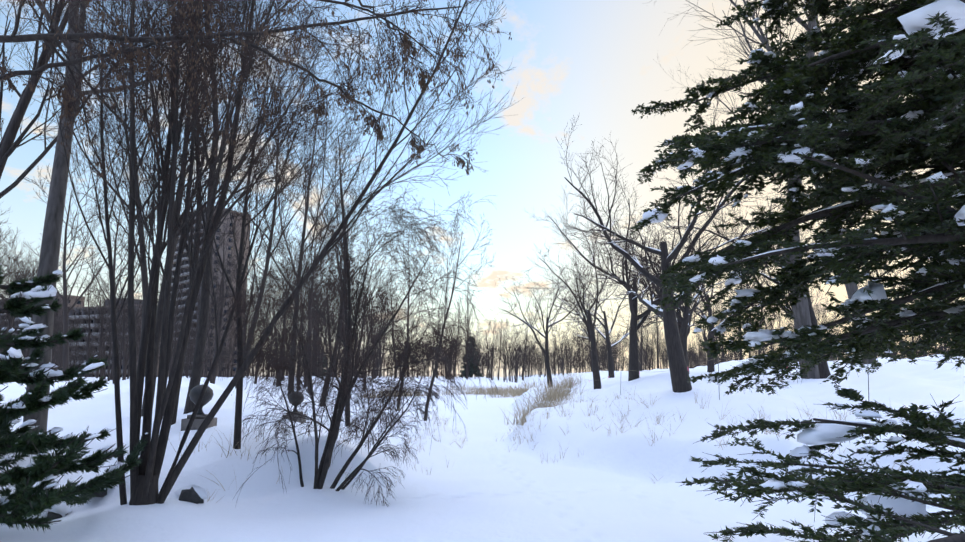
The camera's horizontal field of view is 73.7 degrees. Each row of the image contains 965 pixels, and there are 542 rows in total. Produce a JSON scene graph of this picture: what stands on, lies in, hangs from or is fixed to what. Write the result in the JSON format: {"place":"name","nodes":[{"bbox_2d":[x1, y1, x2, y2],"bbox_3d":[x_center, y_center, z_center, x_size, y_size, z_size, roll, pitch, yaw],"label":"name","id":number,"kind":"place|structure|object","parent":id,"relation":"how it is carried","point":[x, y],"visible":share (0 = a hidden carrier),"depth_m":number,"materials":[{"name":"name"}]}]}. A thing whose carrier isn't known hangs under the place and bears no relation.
{"place":"outdoors","nodes":[
{"label":"outdoors","id":0,"kind":"place"},
{"bbox_2d":[2,329,36,428],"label":"snow","id":1,"kind":"structure","parent":0,"point":[29,422],"depth_m":9.51,"materials":[{"name":"white snow"}]},
{"bbox_2d":[0,0,510,181],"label":"tree branches","id":2,"kind":"object","parent":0,"point":[393,49],"depth_m":6.96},
{"bbox_2d":[0,0,511,182],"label":"tree seed keys","id":3,"kind":"object","parent":2,"relation":"attached to","point":[423,85],"visible":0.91,"depth_m":6.78,"materials":[{"name":"brown plant"}]},
{"bbox_2d":[0,0,963,377],"label":"sky","id":4,"kind":"structure","parent":0,"point":[594,62],"materials":[{"name":"blue"}]},
{"bbox_2d":[0,354,964,541],"bbox_3d":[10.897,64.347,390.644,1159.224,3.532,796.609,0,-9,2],"label":"snow ground","id":5,"kind":"structure","parent":0,"point":[488,486],"depth_m":11.99,"materials":[{"name":"white snow"}]},
{"bbox_2d":[0,207,31,308],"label":"bare tree","id":6,"kind":"object","parent":5,"relation":"on","point":[5,254],"visible":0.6,"depth_m":60.89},
{"bbox_2d":[0,228,33,348],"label":"bare tree","id":7,"kind":"object","parent":5,"relation":"on","point":[1,297],"visible":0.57,"depth_m":60.22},
{"bbox_2d":[0,332,38,455],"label":"young pine tree","id":8,"kind":"object","parent":5,"relation":"on","point":[24,429],"depth_m":9.80,"materials":[{"name":"green plant"}]},
{"bbox_2d":[0,230,55,324],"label":"bare tree","id":9,"kind":"object","parent":5,"relation":"on","point":[14,279],"visible":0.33,"depth_m":60.68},
{"bbox_2d":[0,242,60,334],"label":"bare tree","id":10,"kind":"object","parent":5,"relation":"on","point":[29,255],"visible":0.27,"depth_m":69.43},
{"bbox_2d":[0,236,61,349],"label":"bare tree","id":11,"kind":"object","parent":5,"relation":"on","point":[4,322],"visible":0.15,"depth_m":75.41,"materials":[{"name":"brown plant"}]},
{"bbox_2d":[4,248,79,322],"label":"bare tree","id":12,"kind":"object","parent":5,"relation":"on","point":[31,276],"visible":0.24,"depth_m":56.84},
{"bbox_2d":[0,292,84,370],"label":"apartment block","id":13,"kind":"structure","parent":5,"relation":"on","point":[71,302],"depth_m":257.85,"materials":[{"name":"concrete"}]},
{"bbox_2d":[0,0,119,178],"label":"bare tree","id":14,"kind":"object","parent":5,"relation":"on","point":[9,146],"depth_m":13.23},
{"bbox_2d":[51,311,72,363],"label":"bare tree","id":15,"kind":"object","parent":5,"relation":"on","point":[59,328],"visible":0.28,"depth_m":73.54,"materials":[{"name":"brown plant"}]},
{"bbox_2d":[55,316,88,369],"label":"bare tree","id":16,"kind":"object","parent":5,"relation":"on","point":[70,345],"visible":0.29,"depth_m":109.91,"materials":[{"name":"brown plant"}]},
{"bbox_2d":[0,257,148,530],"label":"young pine tree","id":17,"kind":"object","parent":5,"relation":"on","point":[41,442],"depth_m":7.74,"materials":[{"name":"green plant"}]},
{"bbox_2d":[0,264,147,512],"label":"snow","id":18,"kind":"structure","parent":17,"relation":"on","point":[12,351],"depth_m":7.79,"materials":[{"name":"white snow"}]},
{"bbox_2d":[18,147,136,380],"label":"bare tree","id":19,"kind":"object","parent":5,"relation":"on","point":[66,311],"visible":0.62,"depth_m":53.63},
{"bbox_2d":[68,308,97,365],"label":"bare tree","id":20,"kind":"object","parent":5,"relation":"on","point":[74,359],"visible":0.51,"depth_m":128.93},
{"bbox_2d":[0,1,167,198],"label":"bare tree","id":21,"kind":"object","parent":5,"relation":"on","point":[17,181],"depth_m":15.81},
{"bbox_2d":[68,262,127,376],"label":"bare tree","id":22,"kind":"object","parent":5,"relation":"on","point":[89,334],"visible":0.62,"depth_m":95.72,"materials":[{"name":"brown plant"}]},
{"bbox_2d":[83,292,127,377],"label":"bare tree","id":23,"kind":"object","parent":5,"relation":"on","point":[97,374],"visible":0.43,"depth_m":101.63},
{"bbox_2d":[74,268,137,377],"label":"bare tree","id":24,"kind":"object","parent":5,"relation":"on","point":[101,346],"visible":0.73,"depth_m":95.14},
{"bbox_2d":[86,283,127,379],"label":"bare tree","id":25,"kind":"object","parent":5,"relation":"on","point":[104,369],"visible":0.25,"depth_m":115.04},
{"bbox_2d":[12,478,203,523],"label":"bank rocks","id":26,"kind":"object","parent":5,"relation":"on","point":[191,495],"visible":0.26,"depth_m":9.84,"materials":[{"name":"grey stone"}]},
{"bbox_2d":[24,480,207,518],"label":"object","id":27,"kind":"object","parent":26,"relation":"on","point":[62,509],"depth_m":9.19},
{"bbox_2d":[96,305,127,380],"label":"bare tree","id":28,"kind":"object","parent":5,"relation":"on","point":[110,340],"visible":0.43,"depth_m":89.06,"materials":[{"name":"brown plant"}]},
{"bbox_2d":[71,169,165,383],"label":"bare tree","id":29,"kind":"object","parent":5,"relation":"on","point":[120,272],"visible":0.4,"depth_m":54.01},
{"bbox_2d":[68,298,168,376],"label":"apartment block","id":30,"kind":"structure","parent":5,"relation":"on","point":[92,320],"depth_m":212.38,"materials":[{"name":"concrete"}]},
{"bbox_2d":[89,255,148,379],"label":"bare tree","id":31,"kind":"object","parent":5,"relation":"on","point":[124,350],"visible":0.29,"depth_m":84.36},
{"bbox_2d":[103,293,140,378],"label":"bare tree","id":32,"kind":"object","parent":5,"relation":"on","point":[121,356],"visible":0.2,"depth_m":97.94,"materials":[{"name":"brown plant"}]},
{"bbox_2d":[108,275,142,362],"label":"bare tree","id":33,"kind":"object","parent":5,"relation":"on","point":[127,357],"visible":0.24,"depth_m":94.65,"materials":[{"name":"brown plant"}]},
{"bbox_2d":[46,0,218,376],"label":"bare tree","id":34,"kind":"object","parent":5,"relation":"on","point":[144,275],"depth_m":20.19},
{"bbox_2d":[129,473,158,505],"bbox_3d":[-4.958,3.357,9.391,0.456,0.771,0.480,0,-9,2],"label":"trunk","id":35,"kind":"object","parent":5,"relation":"on","point":[136,497],"visible":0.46,"depth_m":9.30,"materials":[{"name":"brown plant"}]},
{"bbox_2d":[135,240,197,375],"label":"bare tree","id":36,"kind":"object","parent":5,"relation":"on","point":[171,356],"visible":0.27,"depth_m":85.88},
{"bbox_2d":[158,259,200,341],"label":"bare tree","id":37,"kind":"object","parent":5,"relation":"on","point":[179,307],"visible":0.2,"depth_m":97.75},
{"bbox_2d":[23,0,347,454],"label":"birch tree","id":38,"kind":"object","parent":5,"relation":"on","point":[50,245],"depth_m":12.35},
{"bbox_2d":[181,385,216,430],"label":"sculpture","id":39,"kind":"structure","parent":5,"relation":"on","point":[194,394],"depth_m":13.05,"materials":[{"name":"stone"}]},
{"bbox_2d":[172,261,231,383],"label":"bare tree","id":40,"kind":"object","parent":5,"relation":"on","point":[209,346],"visible":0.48,"depth_m":57.10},
{"bbox_2d":[170,206,251,376],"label":"apartment tower","id":41,"kind":"structure","parent":5,"relation":"on","point":[184,275],"depth_m":239.35,"materials":[{"name":"concrete"}]},
{"bbox_2d":[137,0,288,416],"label":"bare tree","id":42,"kind":"object","parent":5,"relation":"on","point":[159,316],"depth_m":16.05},
{"bbox_2d":[185,275,248,344],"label":"bare tree","id":43,"kind":"object","parent":5,"relation":"on","point":[217,289],"visible":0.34,"depth_m":72.10,"materials":[{"name":"brown plant"}]},
{"bbox_2d":[187,256,253,359],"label":"bare tree","id":44,"kind":"object","parent":5,"relation":"on","point":[224,296],"visible":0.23,"depth_m":81.32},
{"bbox_2d":[175,209,269,383],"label":"bare tree","id":45,"kind":"object","parent":5,"relation":"on","point":[219,326],"visible":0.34,"depth_m":62.93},
{"bbox_2d":[208,313,236,377],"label":"bare tree","id":46,"kind":"object","parent":5,"relation":"on","point":[227,346],"visible":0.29,"depth_m":127.40,"materials":[{"name":"brown plant"}]},
{"bbox_2d":[137,0,333,424],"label":"bare tree","id":47,"kind":"object","parent":5,"relation":"on","point":[196,263],"depth_m":14.50,"materials":[{"name":"brown plant"}]},
{"bbox_2d":[209,228,286,385],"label":"bare tree","id":48,"kind":"object","parent":5,"relation":"on","point":[251,288],"visible":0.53,"depth_m":52.45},
{"bbox_2d":[142,0,369,413],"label":"bare tree","id":49,"kind":"object","parent":5,"relation":"on","point":[196,373],"depth_m":15.40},
{"bbox_2d":[0,0,521,504],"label":"alder tree","id":50,"kind":"object","parent":5,"relation":"on","point":[152,458],"depth_m":9.88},
{"bbox_2d":[241,263,280,383],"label":"bare tree","id":51,"kind":"object","parent":5,"relation":"on","point":[255,381],"visible":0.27,"depth_m":57.19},
{"bbox_2d":[163,0,382,448],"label":"bare tree","id":52,"kind":"object","parent":5,"relation":"on","point":[238,416],"depth_m":11.68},
{"bbox_2d":[204,43,343,387],"bbox_3d":[-10.021,-3.217,30.761,8.530,18.421,8.013,0,-9,2],"label":"bare tree","id":53,"kind":"object","parent":5,"relation":"on","point":[246,354],"depth_m":31.08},
{"bbox_2d":[244,214,307,386],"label":"bare tree","id":54,"kind":"object","parent":5,"relation":"on","point":[278,283],"visible":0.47,"depth_m":54.90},
{"bbox_2d":[258,248,318,380],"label":"bare tree","id":55,"kind":"object","parent":5,"relation":"on","point":[285,299],"visible":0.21,"depth_m":67.83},
{"bbox_2d":[285,391,305,422],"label":"sculpture","id":56,"kind":"structure","parent":5,"relation":"on","point":[297,402],"depth_m":15.09,"materials":[{"name":"stone"}]},
{"bbox_2d":[267,236,338,386],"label":"bare tree","id":57,"kind":"object","parent":5,"relation":"on","point":[304,255],"visible":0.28,"depth_m":65.86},
{"bbox_2d":[264,238,342,390],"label":"bare tree","id":58,"kind":"object","parent":5,"relation":"on","point":[305,294],"visible":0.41,"depth_m":56.62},
{"bbox_2d":[230,34,391,395],"bbox_3d":[-6.328,-2.205,23.549,6.312,14.008,6.297,0,-9,2],"label":"bare tree","id":59,"kind":"object","parent":5,"relation":"on","point":[303,240],"depth_m":23.85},
{"bbox_2d":[262,197,364,394],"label":"bare tree","id":60,"kind":"object","parent":5,"relation":"on","point":[309,320],"visible":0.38,"depth_m":55.26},
{"bbox_2d":[279,218,357,371],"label":"bare tree","id":61,"kind":"object","parent":5,"relation":"on","point":[311,281],"visible":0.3,"depth_m":78.32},
{"bbox_2d":[298,280,338,374],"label":"bare tree","id":62,"kind":"object","parent":5,"relation":"on","point":[319,325],"visible":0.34,"depth_m":74.11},
{"bbox_2d":[303,289,337,373],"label":"tree","id":63,"kind":"object","parent":5,"relation":"on","point":[321,334],"visible":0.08,"depth_m":89.72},
{"bbox_2d":[239,103,407,425],"bbox_3d":[-4.398,-0.732,17.234,5.049,9.791,4.601,0,-9,2],"label":"bare tree","id":64,"kind":"object","parent":5,"relation":"on","point":[328,187],"depth_m":17.08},
{"bbox_2d":[310,249,355,376],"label":"tree","id":65,"kind":"object","parent":5,"relation":"on","point":[330,311],"visible":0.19,"depth_m":76.33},
{"bbox_2d":[295,198,389,398],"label":"tree","id":66,"kind":"object","parent":5,"relation":"on","point":[329,314],"visible":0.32,"depth_m":59.86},
{"bbox_2d":[194,93,502,507],"bbox_3d":[-2.065,0.663,11.786,4.920,7.120,6.152,0,-9,2],"label":"shrub","id":67,"kind":"object","parent":5,"relation":"on","point":[282,366],"depth_m":11.04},
{"bbox_2d":[335,238,392,373],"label":"tree","id":68,"kind":"object","parent":5,"relation":"on","point":[367,296],"visible":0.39,"depth_m":81.10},
{"bbox_2d":[301,65,439,405],"bbox_3d":[-3.709,-1.681,19.713,4.944,11.716,4.697,0,-9,2],"label":"bare tree","id":69,"kind":"object","parent":5,"relation":"on","point":[356,160],"depth_m":19.63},
{"bbox_2d":[361,290,390,378],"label":"tree","id":70,"kind":"object","parent":5,"relation":"on","point":[375,331],"visible":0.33,"depth_m":76.89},
{"bbox_2d":[353,282,399,377],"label":"tree","id":71,"kind":"object","parent":5,"relation":"on","point":[374,324],"visible":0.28,"depth_m":94.66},
{"bbox_2d":[353,271,405,388],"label":"tree","id":72,"kind":"object","parent":5,"relation":"on","point":[376,321],"visible":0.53,"depth_m":65.89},
{"bbox_2d":[372,295,404,377],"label":"tree","id":73,"kind":"object","parent":5,"relation":"on","point":[383,354],"visible":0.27,"depth_m":99.70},
{"bbox_2d":[378,268,413,377],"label":"tree","id":74,"kind":"object","parent":5,"relation":"on","point":[395,317],"visible":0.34,"depth_m":110.82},
{"bbox_2d":[383,195,459,410],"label":"bare tree","id":75,"kind":"object","parent":5,"relation":"on","point":[411,303],"depth_m":28.03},
{"bbox_2d":[422,299,458,377],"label":"tree","id":76,"kind":"object","parent":5,"relation":"on","point":[436,335],"visible":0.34,"depth_m":138.82,"materials":[{"name":"brown plant"}]},
{"bbox_2d":[398,193,493,420],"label":"bare tree","id":77,"kind":"object","parent":5,"relation":"on","point":[440,286],"depth_m":22.45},
{"bbox_2d":[452,296,464,376],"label":"poplar tree","id":78,"kind":"object","parent":5,"relation":"on","point":[457,337],"visible":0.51,"depth_m":169.27,"materials":[{"name":"brown plant"}]},
{"bbox_2d":[460,279,473,378],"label":"poplar tree","id":79,"kind":"object","parent":5,"relation":"on","point":[470,294],"visible":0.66,"depth_m":148.91,"materials":[{"name":"brown plant"}]},
{"bbox_2d":[459,336,482,377],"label":"conifer tree","id":80,"kind":"object","parent":5,"relation":"on","point":[471,372],"visible":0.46,"depth_m":166.47,"materials":[{"name":"green plant"}]},
{"bbox_2d":[459,331,486,378],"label":"tree","id":81,"kind":"object","parent":5,"relation":"on","point":[469,354],"visible":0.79,"depth_m":125.50,"materials":[{"name":"brown plant"}]},
{"bbox_2d":[477,320,501,377],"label":"tree","id":82,"kind":"object","parent":5,"relation":"on","point":[487,346],"visible":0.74,"depth_m":175.12,"materials":[{"name":"brown plant"}]},
{"bbox_2d":[483,317,505,379],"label":"tree","id":83,"kind":"object","parent":5,"relation":"on","point":[493,354],"visible":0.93,"depth_m":152.30,"materials":[{"name":"brown plant"}]},
{"bbox_2d":[491,319,507,379],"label":"tree","id":84,"kind":"object","parent":5,"relation":"on","point":[500,344],"visible":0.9,"depth_m":158.16,"materials":[{"name":"brown plant"}]},
{"bbox_2d":[70,369,932,502],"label":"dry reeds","id":85,"kind":"object","parent":5,"relation":"on","point":[557,394],"depth_m":26.92,"materials":[{"name":"beige plant"}]},
{"bbox_2d":[498,338,513,381],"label":"tree","id":86,"kind":"object","parent":5,"relation":"on","point":[506,355],"visible":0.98,"depth_m":146.97,"materials":[{"name":"brown plant"}]},
{"bbox_2d":[497,318,519,381],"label":"tree","id":87,"kind":"object","parent":5,"relation":"on","point":[506,349],"visible":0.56,"depth_m":181.11,"materials":[{"name":"brown plant"}]},
{"bbox_2d":[506,327,526,381],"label":"tree","id":88,"kind":"object","parent":5,"relation":"on","point":[514,351],"visible":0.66,"depth_m":157.96,"materials":[{"name":"brown plant"}]},
{"bbox_2d":[506,310,537,379],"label":"tree","id":89,"kind":"object","parent":5,"relation":"on","point":[523,342],"visible":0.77,"depth_m":134.76,"materials":[{"name":"brown plant"}]},
{"bbox_2d":[486,244,607,386],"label":"tree","id":90,"kind":"object","parent":5,"relation":"on","point":[547,363],"depth_m":43.16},
{"bbox_2d":[540,328,567,375],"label":"tree","id":91,"kind":"object","parent":5,"relation":"on","point":[554,358],"visible":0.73,"depth_m":162.77,"materials":[{"name":"brown plant"}]},
{"bbox_2d":[549,319,579,374],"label":"tree","id":92,"kind":"object","parent":5,"relation":"on","point":[562,344],"visible":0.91,"depth_m":130.52,"materials":[{"name":"brown plant"}]},
{"bbox_2d":[553,323,578,373],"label":"tree","id":93,"kind":"object","parent":5,"relation":"on","point":[566,355],"visible":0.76,"depth_m":169.49,"materials":[{"name":"brown plant"}]},
{"bbox_2d":[568,327,589,372],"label":"tree","id":94,"kind":"object","parent":5,"relation":"on","point":[578,348],"visible":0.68,"depth_m":178.91,"materials":[{"name":"brown plant"}]},
{"bbox_2d":[506,210,654,388],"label":"tree","id":95,"kind":"object","parent":5,"relation":"on","point":[589,324],"depth_m":34.44,"materials":[{"name":"brown plant"}]},
{"bbox_2d":[533,252,659,377],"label":"tree","id":96,"kind":"object","parent":5,"relation":"on","point":[610,360],"depth_m":46.12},
{"bbox_2d":[590,323,615,370],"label":"tree","id":97,"kind":"object","parent":5,"relation":"on","point":[604,352],"visible":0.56,"depth_m":167.86,"materials":[{"name":"brown plant"}]},
{"bbox_2d":[612,331,628,370],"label":"tree","id":98,"kind":"object","parent":5,"relation":"on","point":[623,352],"visible":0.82,"depth_m":160.78,"materials":[{"name":"brown plant"}]},
{"bbox_2d":[522,174,740,380],"bbox_3d":[6.765,0.191,26.989,9.921,9.002,7.078,0,-9,2],"label":"tree","id":99,"kind":"object","parent":5,"relation":"on","point":[633,348],"depth_m":27.15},
{"bbox_2d":[628,304,656,370],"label":"tree","id":100,"kind":"object","parent":5,"relation":"on","point":[642,339],"visible":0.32,"depth_m":137.06,"materials":[{"name":"brown plant"}]},
{"bbox_2d":[637,312,657,369],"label":"tree","id":101,"kind":"object","parent":5,"relation":"on","point":[647,333],"visible":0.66,"depth_m":111.93,"materials":[{"name":"brown plant"}]},
{"bbox_2d":[641,298,663,368],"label":"tree","id":102,"kind":"object","parent":5,"relation":"on","point":[657,328],"visible":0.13,"depth_m":123.78,"materials":[{"name":"brown plant"}]},
{"bbox_2d":[643,316,662,369],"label":"tree","id":103,"kind":"object","parent":5,"relation":"on","point":[651,344],"visible":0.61,"depth_m":150.19,"materials":[{"name":"brown plant"}]},
{"bbox_2d":[614,246,715,372],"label":"tree","id":104,"kind":"object","parent":5,"relation":"on","point":[679,326],"depth_m":32.51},
{"bbox_2d":[604,178,759,366],"bbox_3d":[8.433,0.433,27.765,6.848,8.464,6.334,0,-9,2],"label":"tree","id":105,"kind":"object","parent":5,"relation":"on","point":[685,320],"depth_m":26.65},
{"bbox_2d":[553,94,826,392],"bbox_3d":[5.889,-0.738,18.188,7.982,8.427,10.838,0,-9,2],"label":"tree","id":106,"kind":"object","parent":5,"relation":"on","point":[679,373],"depth_m":17.34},
{"bbox_2d":[588,175,769,311],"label":"cherry tree snowcaps","id":107,"kind":"object","parent":106,"relation":"attached to","point":[646,300],"visible":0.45,"depth_m":18.01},
{"bbox_2d":[700,283,724,364],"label":"tree","id":108,"kind":"object","parent":5,"relation":"on","point":[714,340],"visible":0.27,"depth_m":86.25,"materials":[{"name":"brown plant"}]},
{"bbox_2d":[701,284,735,361],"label":"tree","id":109,"kind":"object","parent":5,"relation":"on","point":[724,333],"visible":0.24,"depth_m":111.44,"materials":[{"name":"brown plant"}]},
{"bbox_2d":[640,169,830,378],"bbox_3d":[10.667,-0.478,23.198,9.556,8.979,8.604,0,-9,2],"label":"tree","id":110,"kind":"object","parent":5,"relation":"on","point":[824,372],"depth_m":23.53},
{"bbox_2d":[541,354,949,400],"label":"rope fence stakes","id":111,"kind":"object","parent":5,"relation":"on","point":[742,361],"visible":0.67,"depth_m":15.80,"materials":[{"name":"brown wood"}]},
{"bbox_2d":[679,210,815,372],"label":"tree","id":112,"kind":"object","parent":5,"relation":"on","point":[710,367],"depth_m":39.35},
{"bbox_2d":[659,0,839,378],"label":"tall tree","id":113,"kind":"object","parent":5,"relation":"on","point":[801,311],"depth_m":22.30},
{"bbox_2d":[750,286,779,350],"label":"tree","id":114,"kind":"object","parent":5,"relation":"on","point":[767,322],"visible":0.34,"depth_m":62.29,"materials":[{"name":"brown plant"}]},
{"bbox_2d":[657,0,930,364],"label":"tall tree","id":115,"kind":"object","parent":5,"relation":"on","point":[851,288],"depth_m":32.78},
{"bbox_2d":[629,0,964,541],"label":"yew tree","id":116,"kind":"object","parent":5,"relation":"on","point":[948,193],"depth_m":4.73,"materials":[{"name":"green plant"}]},
{"bbox_2d":[636,0,964,535],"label":"snow","id":117,"kind":"structure","parent":116,"relation":"attached to","point":[827,433],"depth_m":4.16,"materials":[{"name":"white snow"}]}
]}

